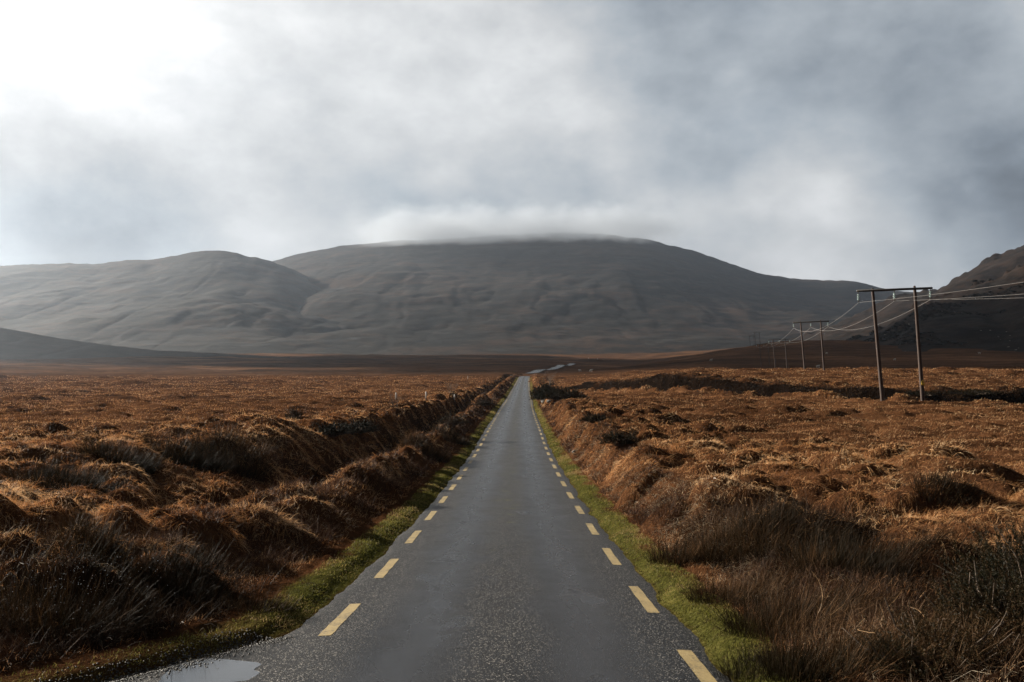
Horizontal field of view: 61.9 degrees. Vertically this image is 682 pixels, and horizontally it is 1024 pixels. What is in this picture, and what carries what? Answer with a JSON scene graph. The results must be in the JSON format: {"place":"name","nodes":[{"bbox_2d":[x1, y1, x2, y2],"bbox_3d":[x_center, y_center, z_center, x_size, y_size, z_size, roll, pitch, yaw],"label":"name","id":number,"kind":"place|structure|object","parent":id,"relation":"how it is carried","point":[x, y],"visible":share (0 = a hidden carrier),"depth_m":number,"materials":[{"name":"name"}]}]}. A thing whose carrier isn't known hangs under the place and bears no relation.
{"place":"outdoors","nodes":[
{"label":"outdoors","id":0,"kind":"place"},
{"bbox_2d":[0,328,289,358],"bbox_3d":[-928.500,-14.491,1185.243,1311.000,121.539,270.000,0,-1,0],"label":"low hill","id":1,"kind":"structure","parent":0,"point":[15,344],"depth_m":1180.05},
{"bbox_2d":[0,250,417,354],"bbox_3d":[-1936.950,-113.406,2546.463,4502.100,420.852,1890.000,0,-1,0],"label":"mountain","id":2,"kind":"structure","parent":0,"point":[219,301],"depth_m":2279.31,"materials":[{"name":"grey stone"}]},
{"bbox_2d":[122,376,732,681],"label":"road","id":3,"kind":"structure","parent":0,"point":[503,559],"depth_m":11.79,"materials":[{"name":"grey asphalt"}]},
{"bbox_2d":[34,628,297,681],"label":"gravel","id":4,"kind":"structure","parent":3,"relation":"on","point":[215,655],"depth_m":8.99,"materials":[{"name":"grey gravel"}]},
{"bbox_2d":[99,659,260,681],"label":"puddle","id":5,"kind":"object","parent":3,"relation":"on","point":[225,670],"visible":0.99,"depth_m":8.42,"materials":[{"name":"grey liquid"}]},
{"bbox_2d":[0,340,1023,681],"bbox_3d":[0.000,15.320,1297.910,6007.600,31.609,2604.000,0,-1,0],"label":"moorland","id":6,"kind":"structure","parent":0,"point":[280,370],"depth_m":34.68,"materials":[{"name":"brown plant"}]},
{"bbox_2d":[0,447,133,496],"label":"rush clump","id":7,"kind":"object","parent":6,"relation":"on","point":[76,479],"visible":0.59,"depth_m":20.65,"materials":[{"name":"brown plant"}]},
{"bbox_2d":[0,520,195,646],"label":"rush clump","id":8,"kind":"object","parent":6,"relation":"on","point":[23,603],"visible":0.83,"depth_m":9.74,"materials":[{"name":"brown plant"}]},
{"bbox_2d":[7,547,157,612],"bbox_3d":[-5.000,2.674,9.520,2.548,0.504,1.761,0,-1,0],"label":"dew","id":9,"kind":"object","parent":8,"relation":"on","point":[78,584],"visible":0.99,"depth_m":9.68,"materials":[{"name":"clear liquid"}]},
{"bbox_2d":[29,499,171,586],"bbox_3d":[-5.661,2.787,11.783,1.901,1.226,1.656,0,-1,-29],"label":"rush clump","id":10,"kind":"object","parent":6,"relation":"on","point":[94,532],"visible":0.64,"depth_m":11.77,"materials":[{"name":"brown plant"}]},
{"bbox_2d":[65,426,172,475],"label":"rush clump","id":11,"kind":"object","parent":6,"relation":"on","point":[145,466],"visible":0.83,"depth_m":25.40,"materials":[{"name":"brown plant"}]},
{"bbox_2d":[73,516,259,606],"bbox_3d":[-4.677,2.962,11.569,2.468,1.294,2.066,0,-1,0],"label":"rush clump","id":12,"kind":"object","parent":6,"relation":"on","point":[177,557],"visible":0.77,"depth_m":11.65,"materials":[{"name":"brown plant"}]},
{"bbox_2d":[134,422,242,477],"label":"rush clump","id":13,"kind":"object","parent":6,"relation":"on","point":[214,466],"visible":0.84,"depth_m":28.20,"materials":[{"name":"brown plant"}]},
{"bbox_2d":[182,416,282,481],"bbox_3d":[-9.731,3.789,29.875,3.737,2.257,2.927,0,-1,0],"label":"rush clump","id":14,"kind":"object","parent":6,"relation":"on","point":[240,445],"visible":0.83,"depth_m":30.04,"materials":[{"name":"plant"}]},
{"bbox_2d":[221,585,307,614],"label":"rush clump","id":15,"kind":"object","parent":6,"relation":"on","point":[263,600],"visible":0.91,"depth_m":11.11,"materials":[{"name":"plant"}]},
{"bbox_2d":[285,406,304,418],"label":"gorse bush","id":16,"kind":"object","parent":6,"relation":"on","point":[295,413],"visible":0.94,"depth_m":57.70,"materials":[{"name":"plant"}]},
{"bbox_2d":[311,420,358,437],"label":"gorse bush","id":17,"kind":"object","parent":6,"relation":"on","point":[333,432],"visible":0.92,"depth_m":40.92,"materials":[{"name":"plant"}]},
{"bbox_2d":[344,418,381,433],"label":"gorse bush","id":18,"kind":"object","parent":6,"relation":"on","point":[363,428],"visible":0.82,"depth_m":46.42,"materials":[{"name":"green plant"}]},
{"bbox_2d":[389,390,403,409],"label":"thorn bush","id":19,"kind":"object","parent":6,"relation":"on","point":[391,402],"visible":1,"depth_m":63.68,"materials":[{"name":"brown plant"}]},
{"bbox_2d":[12,378,820,681],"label":"verge grass","id":20,"kind":"structure","parent":6,"relation":"on","point":[440,472],"depth_m":14.96,"materials":[{"name":"green plant"}]},
{"bbox_2d":[394,429,454,462],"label":"rush clump","id":21,"kind":"object","parent":6,"relation":"on","point":[435,455],"visible":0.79,"depth_m":40.89,"materials":[{"name":"brown plant"}]},
{"bbox_2d":[425,421,477,444],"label":"rush clump","id":22,"kind":"object","parent":6,"relation":"on","point":[462,441],"visible":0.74,"depth_m":53.02,"materials":[{"name":"plant"}]},
{"bbox_2d":[437,412,468,425],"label":"gorse bush","id":23,"kind":"object","parent":6,"relation":"on","point":[455,421],"visible":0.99,"depth_m":57.53,"materials":[{"name":"plant"}]},
{"bbox_2d":[464,397,495,405],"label":"gorse bush","id":24,"kind":"object","parent":6,"relation":"on","point":[483,402],"visible":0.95,"depth_m":103.96,"materials":[{"name":"green plant"}]},
{"bbox_2d":[0,372,1022,680],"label":"heather hummocks","id":25,"kind":"structure","parent":6,"relation":"on","point":[626,444],"depth_m":21.12,"materials":[{"name":"brown plant"}]},
{"bbox_2d":[0,463,1023,681],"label":"undergrowth","id":26,"kind":"object","parent":6,"relation":"on","point":[809,510],"visible":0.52,"depth_m":11.14,"materials":[{"name":"brown plant"}]},
{"bbox_2d":[0,383,1023,681],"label":"heather","id":27,"kind":"object","parent":6,"relation":"on","point":[328,487],"visible":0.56,"depth_m":16.43,"materials":[{"name":"brown plant"}]},
{"bbox_2d":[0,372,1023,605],"bbox_3d":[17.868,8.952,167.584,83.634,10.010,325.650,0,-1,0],"label":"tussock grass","id":28,"kind":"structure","parent":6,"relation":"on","point":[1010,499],"depth_m":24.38,"materials":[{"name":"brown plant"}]},
{"bbox_2d":[0,366,1023,681],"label":"moor grass","id":29,"kind":"structure","parent":6,"relation":"on","point":[412,486],"depth_m":33.89,"materials":[{"name":"brown plant"}]},
{"bbox_2d":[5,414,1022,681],"bbox_3d":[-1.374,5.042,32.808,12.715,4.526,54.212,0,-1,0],"label":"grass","id":30,"kind":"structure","parent":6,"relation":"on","point":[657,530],"depth_m":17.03,"materials":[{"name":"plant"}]},
{"bbox_2d":[529,382,550,399],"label":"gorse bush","id":31,"kind":"object","parent":6,"relation":"on","point":[537,388],"visible":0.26,"depth_m":119.58,"materials":[{"name":"green plant"}]},
{"bbox_2d":[539,371,555,385],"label":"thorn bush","id":32,"kind":"object","parent":6,"relation":"on","point":[548,379],"visible":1,"depth_m":201.75,"materials":[{"name":"plant"}]},
{"bbox_2d":[531,385,589,399],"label":"gorse bush","id":33,"kind":"object","parent":6,"relation":"on","point":[553,393],"visible":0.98,"depth_m":96.96,"materials":[{"name":"plant"}]},
{"bbox_2d":[577,411,612,422],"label":"gorse bush","id":34,"kind":"object","parent":6,"relation":"on","point":[594,418],"visible":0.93,"depth_m":46.44,"materials":[{"name":"green plant"}]},
{"bbox_2d":[595,430,639,445],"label":"gorse bush","id":35,"kind":"object","parent":6,"relation":"on","point":[613,439],"visible":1,"depth_m":33.36,"materials":[{"name":"plant"}]},
{"bbox_2d":[631,513,754,565],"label":"rush clump","id":36,"kind":"object","parent":6,"relation":"on","point":[673,553],"visible":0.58,"depth_m":14.92,"materials":[{"name":"plant"}]},
{"bbox_2d":[674,560,810,604],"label":"rush clump","id":37,"kind":"object","parent":6,"relation":"on","point":[698,592],"visible":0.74,"depth_m":11.61,"materials":[{"name":"brown plant"}]},
{"bbox_2d":[684,497,816,566],"bbox_3d":[3.958,3.176,14.492,2.448,1.322,1.964,0,-1,0],"label":"rush clump","id":38,"kind":"object","parent":6,"relation":"on","point":[706,544],"visible":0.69,"depth_m":14.32,"materials":[{"name":"brown plant"}]},
{"bbox_2d":[756,343,771,364],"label":"power pole","id":39,"kind":"object","parent":6,"relation":"on","point":[768,352],"visible":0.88,"depth_m":391.82,"materials":[{"name":"wood"}]},
{"bbox_2d":[709,634,832,681],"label":"rush clump","id":40,"kind":"object","parent":6,"relation":"on","point":[747,666],"visible":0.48,"depth_m":8.25,"materials":[{"name":"brown plant"}]},
{"bbox_2d":[768,339,789,367],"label":"power pole","id":41,"kind":"object","parent":6,"relation":"on","point":[785,350],"visible":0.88,"depth_m":277.78,"materials":[{"name":"wood"}]},
{"bbox_2d":[716,487,870,564],"bbox_3d":[4.527,3.053,13.987,2.667,1.318,2.249,0,-1,0],"label":"rush clump","id":42,"kind":"object","parent":6,"relation":"on","point":[788,527],"visible":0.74,"depth_m":13.88,"materials":[{"name":"brown plant"}]},
{"bbox_2d":[696,562,910,641],"bbox_3d":[3.245,2.956,9.643,2.444,0.899,1.875,0,-1,0],"label":"rush clump","id":43,"kind":"object","parent":6,"relation":"on","point":[742,622],"visible":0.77,"depth_m":9.66,"materials":[{"name":"brown plant"}]},
{"bbox_2d":[584,372,1022,402],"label":"bank heather","id":44,"kind":"object","parent":6,"relation":"on","point":[792,385],"visible":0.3,"depth_m":108.67,"materials":[{"name":"brown plant"}]},
{"bbox_2d":[793,320,828,370],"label":"power pole","id":45,"kind":"object","parent":6,"relation":"on","point":[820,321],"visible":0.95,"depth_m":171.85,"materials":[{"name":"wood"}]},
{"bbox_2d":[766,524,928,578],"bbox_3d":[4.826,2.962,12.129,2.428,0.879,1.988,0,-1,0],"label":"rush clump","id":46,"kind":"object","parent":6,"relation":"on","point":[833,551],"visible":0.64,"depth_m":12.00,"materials":[{"name":"brown plant"}]},
{"bbox_2d":[738,596,959,681],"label":"rush clump","id":47,"kind":"object","parent":6,"relation":"on","point":[846,658],"visible":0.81,"depth_m":7.84,"materials":[{"name":"brown plant"}]},
{"bbox_2d":[856,286,932,400],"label":"power pole","id":48,"kind":"object","parent":6,"relation":"on","point":[920,368],"visible":0.97,"depth_m":81.85,"materials":[{"name":"brown wood"}]},
{"bbox_2d":[759,282,1020,347],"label":"power line","id":49,"kind":"object","parent":48,"relation":"hanging from","point":[897,298],"visible":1,"depth_m":78.03,"materials":[{"name":"metal"}]},
{"bbox_2d":[779,298,1002,346],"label":"power line","id":50,"kind":"object","parent":48,"relation":"hanging from","point":[910,310],"visible":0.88,"depth_m":81.34,"materials":[{"name":"metal"}]},
{"bbox_2d":[776,294,1018,344],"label":"power line","id":51,"kind":"object","parent":48,"relation":"hanging from","point":[906,300],"visible":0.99,"depth_m":80.56,"materials":[{"name":"metal"}]},
{"bbox_2d":[841,519,962,575],"bbox_3d":[5.478,2.885,12.057,1.624,0.912,1.291,0,-1,-11],"label":"rush clump","id":52,"kind":"object","parent":6,"relation":"on","point":[932,536],"visible":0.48,"depth_m":11.92,"materials":[{"name":"brown plant"}]},
{"bbox_2d":[813,573,1023,666],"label":"dead stems","id":53,"kind":"object","parent":6,"relation":"on","point":[887,607],"visible":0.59,"depth_m":8.23,"materials":[{"name":"brown plant"}]},
{"bbox_2d":[901,390,944,396],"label":"gorse bush","id":54,"kind":"object","parent":6,"relation":"on","point":[926,392],"visible":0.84,"depth_m":94.43,"materials":[{"name":"plant"}]},
{"bbox_2d":[842,597,1023,681],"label":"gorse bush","id":55,"kind":"object","parent":6,"relation":"on","point":[989,633],"visible":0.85,"depth_m":7.48,"materials":[{"name":"plant"}]},
{"bbox_2d":[895,461,989,509],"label":"rush clump","id":56,"kind":"object","parent":6,"relation":"on","point":[931,478],"visible":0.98,"depth_m":16.41,"materials":[{"name":"brown plant"}]},
{"bbox_2d":[892,553,1023,661],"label":"gorse bush","id":57,"kind":"object","parent":6,"relation":"on","point":[985,604],"visible":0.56,"depth_m":8.25,"materials":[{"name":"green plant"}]},
{"bbox_2d":[945,388,1005,395],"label":"gorse bush","id":58,"kind":"object","parent":6,"relation":"on","point":[971,392],"visible":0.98,"depth_m":90.57,"materials":[{"name":"plant"}]},
{"bbox_2d":[928,509,1023,596],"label":"gorse bush","id":59,"kind":"object","parent":6,"relation":"on","point":[985,546],"visible":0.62,"depth_m":10.38,"materials":[{"name":"plant"}]},
{"bbox_2d":[0,0,1023,291],"label":"sky","id":60,"kind":"structure","parent":0,"point":[878,143],"materials":[{"name":"grey"}]},
{"bbox_2d":[528,363,573,372],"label":"road","id":61,"kind":"structure","parent":0,"point":[552,368],"depth_m":547.28,"materials":[{"name":"grey asphalt"}]},
{"bbox_2d":[272,232,912,354],"bbox_3d":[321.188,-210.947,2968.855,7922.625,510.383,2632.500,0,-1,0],"label":"central mountain","id":62,"kind":"structure","parent":0,"point":[562,293],"depth_m":2525.39,"materials":[{"name":"grey stone"}]},
{"bbox_2d":[787,245,1023,340],"bbox_3d":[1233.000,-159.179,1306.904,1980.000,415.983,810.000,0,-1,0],"label":"hill","id":63,"kind":"structure","parent":0,"point":[995,266],"depth_m":1324.12,"materials":[{"name":"plant"}]},
{"bbox_2d":[846,265,1023,351],"bbox_3d":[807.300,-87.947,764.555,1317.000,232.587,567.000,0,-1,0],"label":"hill","id":64,"kind":"structure","parent":0,"point":[967,327],"depth_m":663.87,"materials":[{"name":"plant"}]},
{"bbox_2d":[850,279,1023,344],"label":"scree","id":65,"kind":"structure","parent":64,"relation":"on","point":[889,334],"depth_m":726.62,"materials":[{"name":"grey stone"}]}
]}

